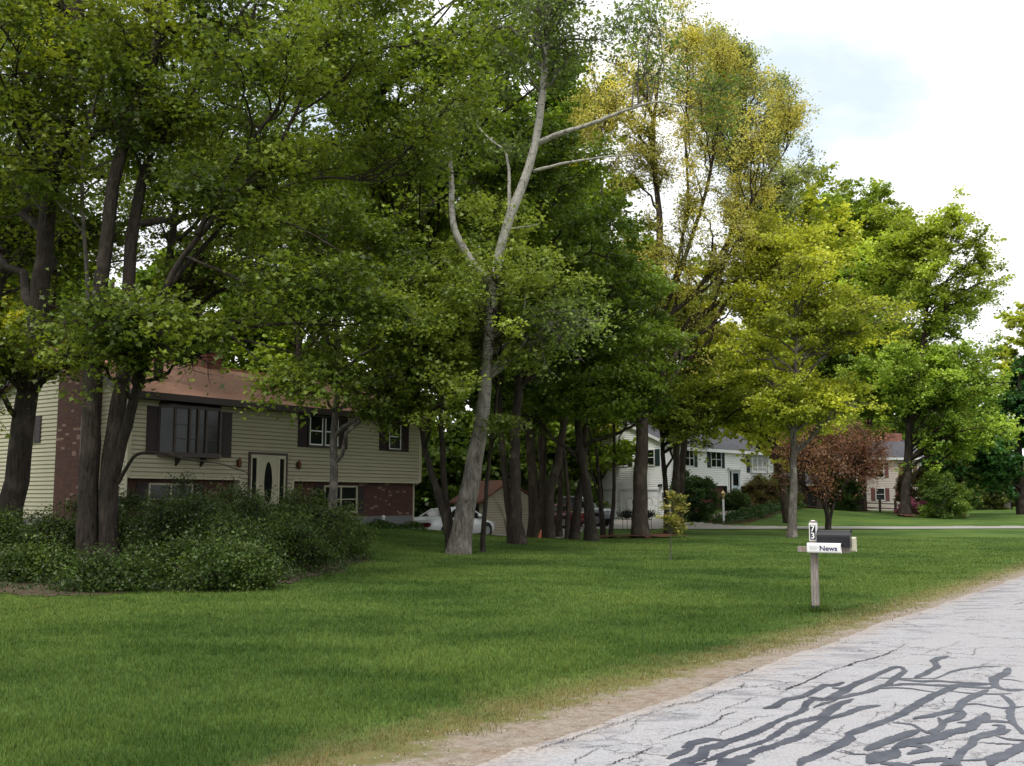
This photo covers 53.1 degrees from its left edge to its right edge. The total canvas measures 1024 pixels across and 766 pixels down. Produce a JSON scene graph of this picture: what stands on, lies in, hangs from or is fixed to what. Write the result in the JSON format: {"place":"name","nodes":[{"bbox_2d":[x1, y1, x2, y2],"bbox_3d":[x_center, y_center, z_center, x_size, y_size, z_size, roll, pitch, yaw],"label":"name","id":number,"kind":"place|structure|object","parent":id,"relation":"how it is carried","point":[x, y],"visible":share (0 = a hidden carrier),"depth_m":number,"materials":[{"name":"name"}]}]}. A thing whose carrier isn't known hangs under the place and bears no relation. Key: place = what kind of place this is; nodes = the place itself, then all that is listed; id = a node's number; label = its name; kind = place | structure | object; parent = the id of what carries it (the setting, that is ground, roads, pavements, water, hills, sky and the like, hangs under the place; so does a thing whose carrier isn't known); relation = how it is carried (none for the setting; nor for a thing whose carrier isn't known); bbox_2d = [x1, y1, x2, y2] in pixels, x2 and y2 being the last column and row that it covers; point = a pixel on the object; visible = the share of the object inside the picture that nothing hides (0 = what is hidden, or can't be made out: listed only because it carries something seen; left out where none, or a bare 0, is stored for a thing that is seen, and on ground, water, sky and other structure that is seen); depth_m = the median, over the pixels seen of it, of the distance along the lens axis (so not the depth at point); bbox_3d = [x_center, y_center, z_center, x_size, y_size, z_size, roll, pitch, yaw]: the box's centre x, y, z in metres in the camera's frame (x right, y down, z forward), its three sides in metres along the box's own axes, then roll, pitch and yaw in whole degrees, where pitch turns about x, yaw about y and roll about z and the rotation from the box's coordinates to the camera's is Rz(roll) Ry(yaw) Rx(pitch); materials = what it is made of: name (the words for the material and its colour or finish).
{"place":"outdoors","nodes":[
{"label":"outdoors","id":0,"kind":"place"},
{"bbox_2d":[0,496,1023,765],"bbox_3d":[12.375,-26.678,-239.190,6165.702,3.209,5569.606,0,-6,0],"label":"ground","id":1,"kind":"structure","parent":0,"point":[572,720],"depth_m":12.16,"materials":[{"name":"green plant"}]},
{"bbox_2d":[0,284,26,378],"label":"woodland tree","id":2,"kind":"object","parent":1,"relation":"on","point":[19,311],"visible":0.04,"depth_m":59.06,"materials":[{"name":"green plant"}]},
{"bbox_2d":[0,0,186,502],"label":"maple tree","id":3,"kind":"object","parent":1,"relation":"on","point":[99,193],"visible":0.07,"depth_m":36.69,"materials":[{"name":"green plant"}]},
{"bbox_2d":[0,248,232,385],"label":"woodland tree","id":4,"kind":"object","parent":1,"relation":"on","point":[145,280],"visible":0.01,"depth_m":52.05,"materials":[{"name":"green plant"}]},
{"bbox_2d":[0,558,375,595],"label":"leaf litter ground","id":5,"kind":"structure","parent":1,"relation":"on","point":[37,591],"depth_m":18.01,"materials":[{"name":"brown plant"}]},
{"bbox_2d":[0,507,42,556],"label":"shrub","id":6,"kind":"object","parent":5,"relation":"on","point":[4,538],"visible":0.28,"depth_m":20.38,"materials":[{"name":"green plant"}]},
{"bbox_2d":[0,502,76,556],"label":"shrub","id":7,"kind":"object","parent":5,"relation":"on","point":[20,527],"visible":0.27,"depth_m":20.82,"materials":[{"name":"green plant"}]},
{"bbox_2d":[0,527,89,583],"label":"shrub","id":8,"kind":"object","parent":5,"relation":"on","point":[30,561],"visible":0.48,"depth_m":18.98,"materials":[{"name":"green plant"}]},
{"bbox_2d":[0,1,149,299],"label":"maple tree","id":9,"kind":"object","parent":5,"relation":"on","point":[91,228],"visible":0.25,"depth_m":28.67,"materials":[{"name":"green plant"}]},
{"bbox_2d":[21,491,141,560],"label":"shrub","id":10,"kind":"object","parent":5,"relation":"on","point":[123,518],"visible":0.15,"depth_m":21.73,"materials":[{"name":"green plant"}]},
{"bbox_2d":[15,532,177,592],"bbox_3d":[-7.212,3.463,18.072,2.852,1.664,1.828,0,-6,0],"label":"shrub","id":11,"kind":"object","parent":5,"relation":"on","point":[139,571],"visible":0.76,"depth_m":17.82,"materials":[{"name":"green plant"}]},
{"bbox_2d":[0,11,193,460],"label":"young tree","id":12,"kind":"object","parent":5,"relation":"on","point":[61,201],"visible":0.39,"depth_m":22.02,"materials":[{"name":"green plant"}]},
{"bbox_2d":[0,0,254,523],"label":"maple tree","id":13,"kind":"object","parent":5,"relation":"on","point":[28,380],"visible":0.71,"depth_m":21.34,"materials":[{"name":"green plant"}]},
{"bbox_2d":[67,467,226,555],"bbox_3d":[-8.328,3.460,23.699,3.346,3.033,3.305,-6,-9,42],"label":"shrub","id":14,"kind":"object","parent":5,"relation":"on","point":[134,501],"visible":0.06,"depth_m":23.80,"materials":[{"name":"green plant"}]},
{"bbox_2d":[112,484,246,562],"bbox_3d":[-6.614,3.497,20.567,2.711,2.939,2.637,-1,-7,13],"label":"shrub","id":15,"kind":"object","parent":5,"relation":"on","point":[169,515],"visible":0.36,"depth_m":19.97,"materials":[{"name":"green plant"}]},
{"bbox_2d":[0,538,367,594],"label":"undergrowth","id":16,"kind":"object","parent":5,"relation":"on","point":[333,564],"visible":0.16,"depth_m":18.06,"materials":[{"name":"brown plant"}]},
{"bbox_2d":[134,521,266,583],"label":"shrub","id":17,"kind":"object","parent":5,"relation":"on","point":[178,547],"visible":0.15,"depth_m":18.73,"materials":[{"name":"green plant"}]},
{"bbox_2d":[124,475,279,553],"bbox_3d":[-6.321,3.445,22.114,3.164,2.907,3.107,-3,-7,23],"label":"shrub","id":18,"kind":"object","parent":5,"relation":"on","point":[245,509],"visible":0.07,"depth_m":21.67,"materials":[{"name":"green plant"}]},
{"bbox_2d":[128,485,282,556],"bbox_3d":[-6.920,3.592,23.161,2.998,2.558,3.487,-5,-8,40],"label":"shrub","id":19,"kind":"object","parent":5,"relation":"on","point":[230,504],"visible":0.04,"depth_m":22.97,"materials":[{"name":"green plant"}]},
{"bbox_2d":[157,523,304,592],"bbox_3d":[-5.167,3.465,18.405,2.193,1.893,2.415,-6,-9,42],"label":"shrub","id":20,"kind":"object","parent":5,"relation":"on","point":[253,570],"visible":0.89,"depth_m":18.08,"materials":[{"name":"green plant"}]},
{"bbox_2d":[173,501,296,580],"bbox_3d":[-5.568,3.402,19.913,2.748,2.212,2.389,0,-6,0],"label":"shrub","id":21,"kind":"object","parent":5,"relation":"on","point":[231,526],"visible":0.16,"depth_m":19.76,"materials":[{"name":"green plant"}]},
{"bbox_2d":[1,0,537,566],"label":"maple tree","id":22,"kind":"object","parent":5,"relation":"on","point":[125,328],"visible":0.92,"depth_m":20.19,"materials":[{"name":"green plant"}]},
{"bbox_2d":[242,495,350,573],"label":"shrub","id":23,"kind":"object","parent":5,"relation":"on","point":[302,539],"visible":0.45,"depth_m":21.76,"materials":[{"name":"green plant"}]},
{"bbox_2d":[233,478,363,565],"bbox_3d":[-5.353,3.723,24.291,3.945,2.989,3.740,3,-7,-27],"label":"shrub","id":24,"kind":"object","parent":5,"relation":"on","point":[332,516],"visible":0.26,"depth_m":24.52,"materials":[{"name":"green plant"}]},
{"bbox_2d":[301,500,384,560],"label":"shrub","id":25,"kind":"object","parent":5,"relation":"on","point":[358,537],"visible":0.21,"depth_m":25.97,"materials":[{"name":"green plant"}]},
{"bbox_2d":[23,25,374,381],"bbox_3d":[-9.888,-4.819,33.885,10.385,19.530,9.418,-2,-7,15],"label":"maple tree","id":26,"kind":"object","parent":1,"relation":"on","point":[173,236],"visible":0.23,"depth_m":33.42,"materials":[{"name":"green plant"}]},
{"bbox_2d":[0,320,428,532],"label":"cream house","id":27,"kind":"structure","parent":1,"relation":"on","point":[378,477],"depth_m":34.41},
{"bbox_2d":[147,483,192,514],"bbox_3d":[-10.819,3.695,32.412,0.080,1.040,1.650,-5,-8,35],"label":"window","id":28,"kind":"structure","parent":27,"relation":"in","point":[155,486],"depth_m":32.16,"materials":[{"name":"grey glass"}]},
{"bbox_2d":[156,404,222,466],"bbox_3d":[-10.153,1.713,32.684,0.440,1.920,2.470,-5,-8,35],"label":"bay window","id":29,"kind":"structure","parent":27,"relation":"in","point":[188,431],"depth_m":32.34,"materials":[{"name":"grey glass"}]},
{"bbox_2d":[259,456,277,513],"bbox_3d":[-8.393,3.532,35.246,0.085,1.980,0.840,-5,-8,35],"label":"door","id":30,"kind":"structure","parent":27,"relation":"in","point":[268,466],"depth_m":35.30,"materials":[{"name":"white wood"}]},
{"bbox_2d":[307,415,339,448],"bbox_3d":[-6.910,1.797,37.578,0.090,1.190,1.600,-5,-8,35],"label":"window","id":31,"kind":"structure","parent":27,"relation":"in","point":[316,420],"depth_m":37.40,"materials":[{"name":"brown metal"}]},
{"bbox_2d":[324,485,357,512],"bbox_3d":[-6.455,4.385,38.534,0.080,1.040,1.750,-5,-8,35],"label":"window","id":32,"kind":"structure","parent":27,"relation":"in","point":[349,494],"depth_m":38.83,"materials":[{"name":"black glass"}]},
{"bbox_2d":[152,247,292,370],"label":"woodland tree","id":33,"kind":"object","parent":1,"relation":"on","point":[265,349],"visible":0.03,"depth_m":56.24,"materials":[{"name":"green plant"}]},
{"bbox_2d":[199,256,358,382],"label":"woodland tree","id":34,"kind":"object","parent":1,"relation":"on","point":[249,347],"visible":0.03,"depth_m":58.01,"materials":[{"name":"green plant"}]},
{"bbox_2d":[200,3,460,365],"bbox_3d":[-8.649,-5.483,45.532,13.018,24.079,9.752,0,-6,0],"label":"maple tree","id":35,"kind":"object","parent":1,"relation":"on","point":[298,347],"visible":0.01,"depth_m":44.56,"materials":[{"name":"green plant"}]},
{"bbox_2d":[214,179,468,527],"bbox_3d":[-5.122,-0.845,31.262,7.744,11.745,6.810,0,-6,0],"label":"maple tree","id":36,"kind":"object","parent":1,"relation":"on","point":[374,236],"visible":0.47,"depth_m":30.68,"materials":[{"name":"green plant"}]},
{"bbox_2d":[223,122,488,314],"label":"maple tree","id":37,"kind":"object","parent":1,"relation":"on","point":[434,193],"visible":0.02,"depth_m":51.17,"materials":[{"name":"green plant"}]},
{"bbox_2d":[290,237,470,435],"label":"woodland tree","id":38,"kind":"object","parent":1,"relation":"on","point":[355,349],"visible":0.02,"depth_m":68.58,"materials":[{"name":"green plant"}]},
{"bbox_2d":[356,518,425,528],"bbox_3d":[-5.782,5.302,38.273,1.034,0.516,7.640,-4,-8,35],"label":"foundation planting","id":39,"kind":"object","parent":1,"relation":"on","point":[411,525],"visible":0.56,"depth_m":39.70,"materials":[{"name":"green plant"}]},
{"bbox_2d":[217,0,611,372],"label":"maple tree","id":40,"kind":"object","parent":1,"relation":"on","point":[399,202],"visible":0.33,"depth_m":34.93,"materials":[{"name":"green plant"}]},
{"bbox_2d":[303,254,528,549],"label":"maple tree","id":41,"kind":"object","parent":1,"relation":"on","point":[446,352],"visible":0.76,"depth_m":28.88,"materials":[{"name":"green plant"}]},
{"bbox_2d":[414,431,483,516],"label":"understory bush","id":42,"kind":"object","parent":1,"relation":"on","point":[456,457],"visible":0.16,"depth_m":62.41,"materials":[{"name":"green plant"}]},
{"bbox_2d":[421,420,509,505],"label":"understory bush","id":43,"kind":"object","parent":1,"relation":"on","point":[461,440],"visible":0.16,"depth_m":65.20,"materials":[{"name":"green plant"}]},
{"bbox_2d":[411,108,537,438],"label":"woodland tree","id":44,"kind":"object","parent":1,"relation":"on","point":[467,413],"depth_m":70.44,"materials":[{"name":"green plant"}]},
{"bbox_2d":[449,480,528,533],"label":"garden shed","id":45,"kind":"structure","parent":1,"relation":"on","point":[495,487],"depth_m":53.10,"materials":[{"name":"beige wood"}]},
{"bbox_2d":[417,185,604,551],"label":"maple tree","id":46,"kind":"object","parent":1,"relation":"on","point":[532,282],"visible":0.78,"depth_m":29.56,"materials":[{"name":"green plant"}]},
{"bbox_2d":[487,430,538,495],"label":"understory bush","id":47,"kind":"object","parent":1,"relation":"on","point":[524,473],"visible":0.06,"depth_m":66.38,"materials":[{"name":"green plant"}]},
{"bbox_2d":[499,265,546,529],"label":"slim tree","id":48,"kind":"object","parent":1,"relation":"on","point":[544,464],"visible":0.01,"depth_m":51.75,"materials":[{"name":"brown plant"}]},
{"bbox_2d":[414,13,634,516],"bbox_3d":[0.128,-6.192,54.895,12.592,28.576,9.436,0,-6,0],"label":"maple tree","id":49,"kind":"object","parent":1,"relation":"on","point":[550,100],"visible":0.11,"depth_m":54.27,"materials":[{"name":"green plant"}]},
{"bbox_2d":[433,97,642,537],"bbox_3d":[0.696,-3.141,46.307,8.700,20.514,8.623,-4,-8,34],"label":"maple tree","id":50,"kind":"object","parent":1,"relation":"on","point":[533,528],"visible":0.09,"depth_m":46.14,"materials":[{"name":"green plant"}]},
{"bbox_2d":[423,90,680,544],"bbox_3d":[0.575,-2.226,36.083,10.086,16.032,7.299,-3,-7,26],"label":"maple tree","id":51,"kind":"object","parent":1,"relation":"on","point":[521,387],"visible":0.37,"depth_m":35.73,"materials":[{"name":"green plant"}]},
{"bbox_2d":[520,425,615,507],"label":"understory bush","id":52,"kind":"object","parent":1,"relation":"on","point":[572,466],"visible":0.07,"depth_m":68.24,"materials":[{"name":"green plant"}]},
{"bbox_2d":[512,237,623,538],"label":"maple tree","id":53,"kind":"object","parent":1,"relation":"on","point":[568,512],"depth_m":44.71,"materials":[{"name":"brown plant"}]},
{"bbox_2d":[392,0,753,554],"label":"birch tree","id":54,"kind":"object","parent":1,"relation":"on","point":[460,537],"visible":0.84,"depth_m":29.67,"materials":[{"name":"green plant"}]},
{"bbox_2d":[553,238,596,536],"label":"slim tree","id":55,"kind":"object","parent":1,"relation":"on","point":[558,526],"depth_m":49.49,"materials":[{"name":"brown plant"}]},
{"bbox_2d":[480,191,670,538],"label":"maple tree","id":56,"kind":"object","parent":1,"relation":"on","point":[574,531],"visible":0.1,"depth_m":41.95,"materials":[{"name":"green plant"}]},
{"bbox_2d":[490,242,711,540],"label":"maple tree","id":57,"kind":"object","parent":1,"relation":"on","point":[644,385],"visible":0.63,"depth_m":38.92,"materials":[{"name":"green plant"}]},
{"bbox_2d":[531,222,677,537],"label":"maple tree","id":58,"kind":"object","parent":1,"relation":"on","point":[548,524],"visible":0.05,"depth_m":44.67,"materials":[{"name":"green plant"}]},
{"bbox_2d":[546,166,668,499],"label":"woodland tree","id":59,"kind":"object","parent":1,"relation":"on","point":[645,240],"visible":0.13,"depth_m":70.04,"materials":[{"name":"green plant"}]},
{"bbox_2d":[598,535,629,537],"bbox_3d":[4.556,6.952,46.489,2.250,0.129,2.000,0,-6,0],"label":"mulch bed","id":60,"kind":"object","parent":1,"relation":"on","point":[601,536],"visible":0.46,"depth_m":45.98,"materials":[{"name":"brown soil"}]},
{"bbox_2d":[558,344,674,537],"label":"young tree","id":61,"kind":"object","parent":60,"relation":"on","point":[603,422],"visible":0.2,"depth_m":46.62,"materials":[{"name":"green plant"}]},
{"bbox_2d":[293,330,1023,506],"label":"distant wood","id":62,"kind":"object","parent":1,"relation":"on","point":[954,465],"visible":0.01,"depth_m":111.84,"materials":[{"name":"green plant"}]},
{"bbox_2d":[650,534,685,536],"bbox_3d":[6.670,6.900,46.293,3.000,0.149,2.250,0,-6,0],"label":"mulch bed","id":63,"kind":"object","parent":1,"relation":"on","point":[659,535],"visible":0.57,"depth_m":45.76,"materials":[{"name":"brown soil"}]},
{"bbox_2d":[555,0,822,537],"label":"oak tree","id":64,"kind":"object","parent":63,"relation":"on","point":[732,210],"visible":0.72,"depth_m":47.30,"materials":[{"name":"green plant"}]},
{"bbox_2d":[654,490,695,560],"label":"sapling","id":65,"kind":"object","parent":1,"relation":"on","point":[674,518],"visible":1,"depth_m":27.98,"materials":[{"name":"green plant"}]},
{"bbox_2d":[578,421,773,518],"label":"white house","id":66,"kind":"structure","parent":1,"relation":"on","point":[728,470],"depth_m":70.92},
{"bbox_2d":[621,490,657,518],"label":"garage door","id":67,"kind":"structure","parent":66,"relation":"in","point":[652,494],"depth_m":69.78,"materials":[{"name":"white"}]},
{"bbox_2d":[750,454,766,472],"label":"window","id":68,"kind":"structure","parent":66,"relation":"in","point":[759,461],"depth_m":75.85,"materials":[{"name":"white glass"}]},
{"bbox_2d":[349,568,1023,765],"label":"gravel","id":69,"kind":"structure","parent":1,"relation":"on","point":[719,666],"depth_m":10.19,"materials":[{"name":"beige gravel"}]},
{"bbox_2d":[669,468,720,521],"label":"bush","id":70,"kind":"object","parent":1,"relation":"on","point":[698,489],"visible":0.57,"depth_m":65.20,"materials":[{"name":"green plant"}]},
{"bbox_2d":[601,279,809,533],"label":"maple tree","id":71,"kind":"object","parent":1,"relation":"on","point":[700,405],"visible":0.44,"depth_m":49.30,"materials":[{"name":"green plant"}]},
{"bbox_2d":[651,264,768,529],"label":"maple tree","id":72,"kind":"object","parent":1,"relation":"on","point":[717,338],"visible":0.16,"depth_m":55.60,"materials":[{"name":"green plant"}]},
{"bbox_2d":[656,15,836,525],"bbox_3d":[13.449,-6.668,58.941,10.701,30.244,7.699,0,-6,0],"label":"poplar tree","id":73,"kind":"object","parent":1,"relation":"on","point":[786,180],"visible":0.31,"depth_m":59.17,"materials":[{"name":"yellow plant"}]},
{"bbox_2d":[709,508,804,523],"bbox_3d":[17.131,8.965,69.731,2.995,0.934,16.558,-4,-8,33],"label":"mulch bed","id":74,"kind":"object","parent":1,"relation":"on","point":[746,519],"visible":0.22,"depth_m":64.74,"materials":[{"name":"brown soil"}]},
{"bbox_2d":[718,486,753,510],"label":"bush","id":75,"kind":"object","parent":74,"relation":"on","point":[735,499],"visible":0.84,"depth_m":70.38,"materials":[{"name":"green plant"}]},
{"bbox_2d":[708,501,806,523],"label":"bank planting","id":76,"kind":"object","parent":74,"relation":"on","point":[754,512],"visible":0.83,"depth_m":66.45,"materials":[{"name":"green plant"}]},
{"bbox_2d":[741,473,779,505],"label":"bush","id":77,"kind":"object","parent":74,"relation":"on","point":[757,489],"visible":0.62,"depth_m":73.60,"materials":[{"name":"green plant"}]},
{"bbox_2d":[673,159,869,522],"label":"oak tree","id":78,"kind":"object","parent":1,"relation":"on","point":[836,242],"visible":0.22,"depth_m":62.55,"materials":[{"name":"green plant"}]},
{"bbox_2d":[686,199,935,536],"bbox_3d":[13.263,-0.960,45.833,10.803,15.922,7.151,0,-6,0],"label":"maple tree","id":79,"kind":"object","parent":1,"relation":"on","point":[815,324],"visible":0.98,"depth_m":45.35,"materials":[{"name":"green plant"}]},
{"bbox_2d":[797,520,849,611],"bbox_3d":[4.714,2.816,15.465,0.760,1.470,0.133,-3,-7,25],"label":"mailbox post","id":80,"kind":"object","parent":1,"relation":"on","point":[813,529],"visible":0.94,"depth_m":15.48,"materials":[{"name":"grey wood"}]},
{"bbox_2d":[807,543,841,553],"bbox_3d":[4.690,2.479,15.379,0.490,0.150,0.118,-3,-7,25],"label":"newspaper tube","id":81,"kind":"object","parent":80,"relation":"attached to","point":[824,547],"visible":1,"depth_m":15.32,"materials":[{"name":"white plastic"}]},
{"bbox_2d":[816,529,851,546],"bbox_3d":[4.869,2.336,15.453,0.505,0.270,0.215,-3,-7,25],"label":"mailbox","id":82,"kind":"object","parent":80,"relation":"on","point":[843,538],"visible":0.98,"depth_m":15.37,"materials":[{"name":"black metal"}]},
{"bbox_2d":[761,418,903,529],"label":"crabapple tree","id":83,"kind":"object","parent":1,"relation":"on","point":[807,458],"visible":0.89,"depth_m":55.16,"materials":[{"name":"brown plant"}]},
{"bbox_2d":[827,473,862,510],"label":"bush","id":84,"kind":"object","parent":1,"relation":"on","point":[850,491],"visible":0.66,"depth_m":79.89,"materials":[{"name":"green plant"}]},
{"bbox_2d":[777,257,932,508],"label":"maple tree","id":85,"kind":"object","parent":1,"relation":"on","point":[827,370],"visible":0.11,"depth_m":78.20,"materials":[{"name":"green plant"}]},
{"bbox_2d":[806,433,923,510],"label":"beige house","id":86,"kind":"structure","parent":1,"relation":"on","point":[887,493],"depth_m":98.41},
{"bbox_2d":[892,467,927,512],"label":"bush","id":87,"kind":"object","parent":1,"relation":"on","point":[913,492],"visible":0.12,"depth_m":83.22,"materials":[{"name":"green plant"}]},
{"bbox_2d":[833,184,1023,516],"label":"maple tree","id":88,"kind":"object","parent":1,"relation":"on","point":[936,382],"visible":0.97,"depth_m":73.36,"materials":[{"name":"green plant"}]},
{"bbox_2d":[913,469,974,518],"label":"bush","id":89,"kind":"object","parent":1,"relation":"on","point":[933,490],"visible":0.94,"depth_m":71.65,"materials":[{"name":"green plant"}]},
{"bbox_2d":[919,353,1023,514],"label":"maple tree","id":90,"kind":"object","parent":1,"relation":"on","point":[995,466],"visible":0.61,"depth_m":81.08,"materials":[{"name":"green plant"}]},
{"bbox_2d":[958,454,1015,509],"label":"bush","id":91,"kind":"object","parent":1,"relation":"on","point":[996,499],"visible":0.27,"depth_m":98.95,"materials":[{"name":"green plant"}]},
{"bbox_2d":[971,300,1023,409],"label":"maple tree","id":92,"kind":"object","parent":1,"relation":"on","point":[1009,352],"visible":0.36,"depth_m":106.41,"materials":[{"name":"green plant"}]},
{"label":"mulch bed","id":93,"kind":"structure","parent":1,"relation":"on","visible":0},
{"bbox_2d":[769,177,921,507],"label":"maple tree","id":94,"kind":"object","parent":93,"relation":"on","point":[878,191],"visible":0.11,"depth_m":83.62,"materials":[{"name":"green plant"}]},
{"bbox_2d":[0,0,1023,454],"label":"sky","id":95,"kind":"structure","parent":0,"point":[925,98],"materials":[{"name":"white"}]},
{"bbox_2d":[491,528,583,537],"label":"driveway","id":96,"kind":"structure","parent":0,"point":[581,529],"depth_m":52.32,"materials":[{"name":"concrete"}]},
{"bbox_2d":[412,507,494,534],"bbox_3d":[-2.732,6.351,46.562,2.040,1.447,4.750,-5,-8,37],"label":"parked car","id":97,"kind":"object","parent":96,"relation":"on","point":[430,519],"visible":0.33,"depth_m":45.81,"materials":[{"name":"white paint"}]},
{"bbox_2d":[477,576,1023,765],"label":"road","id":98,"kind":"structure","parent":0,"point":[942,684],"depth_m":8.23,"materials":[{"name":"grey asphalt"}]},
{"bbox_2d":[555,518,1023,528],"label":"driveway","id":99,"kind":"structure","parent":0,"point":[656,524],"depth_m":59.62,"materials":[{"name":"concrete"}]},
{"bbox_2d":[555,496,617,526],"bbox_3d":[3.792,7.766,62.026,5.090,1.856,2.200,-2,-7,20],"label":"parked pickup","id":100,"kind":"object","parent":99,"relation":"on","point":[607,511],"visible":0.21,"depth_m":61.00,"materials":[{"name":"silver metal"}]},
{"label":"mulch bed","id":101,"kind":"structure","parent":0,"visible":0},
{"bbox_2d":[827,199,944,510],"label":"maple tree","id":102,"kind":"object","parent":101,"relation":"on","point":[874,227],"visible":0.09,"depth_m":83.29,"materials":[{"name":"green plant"}]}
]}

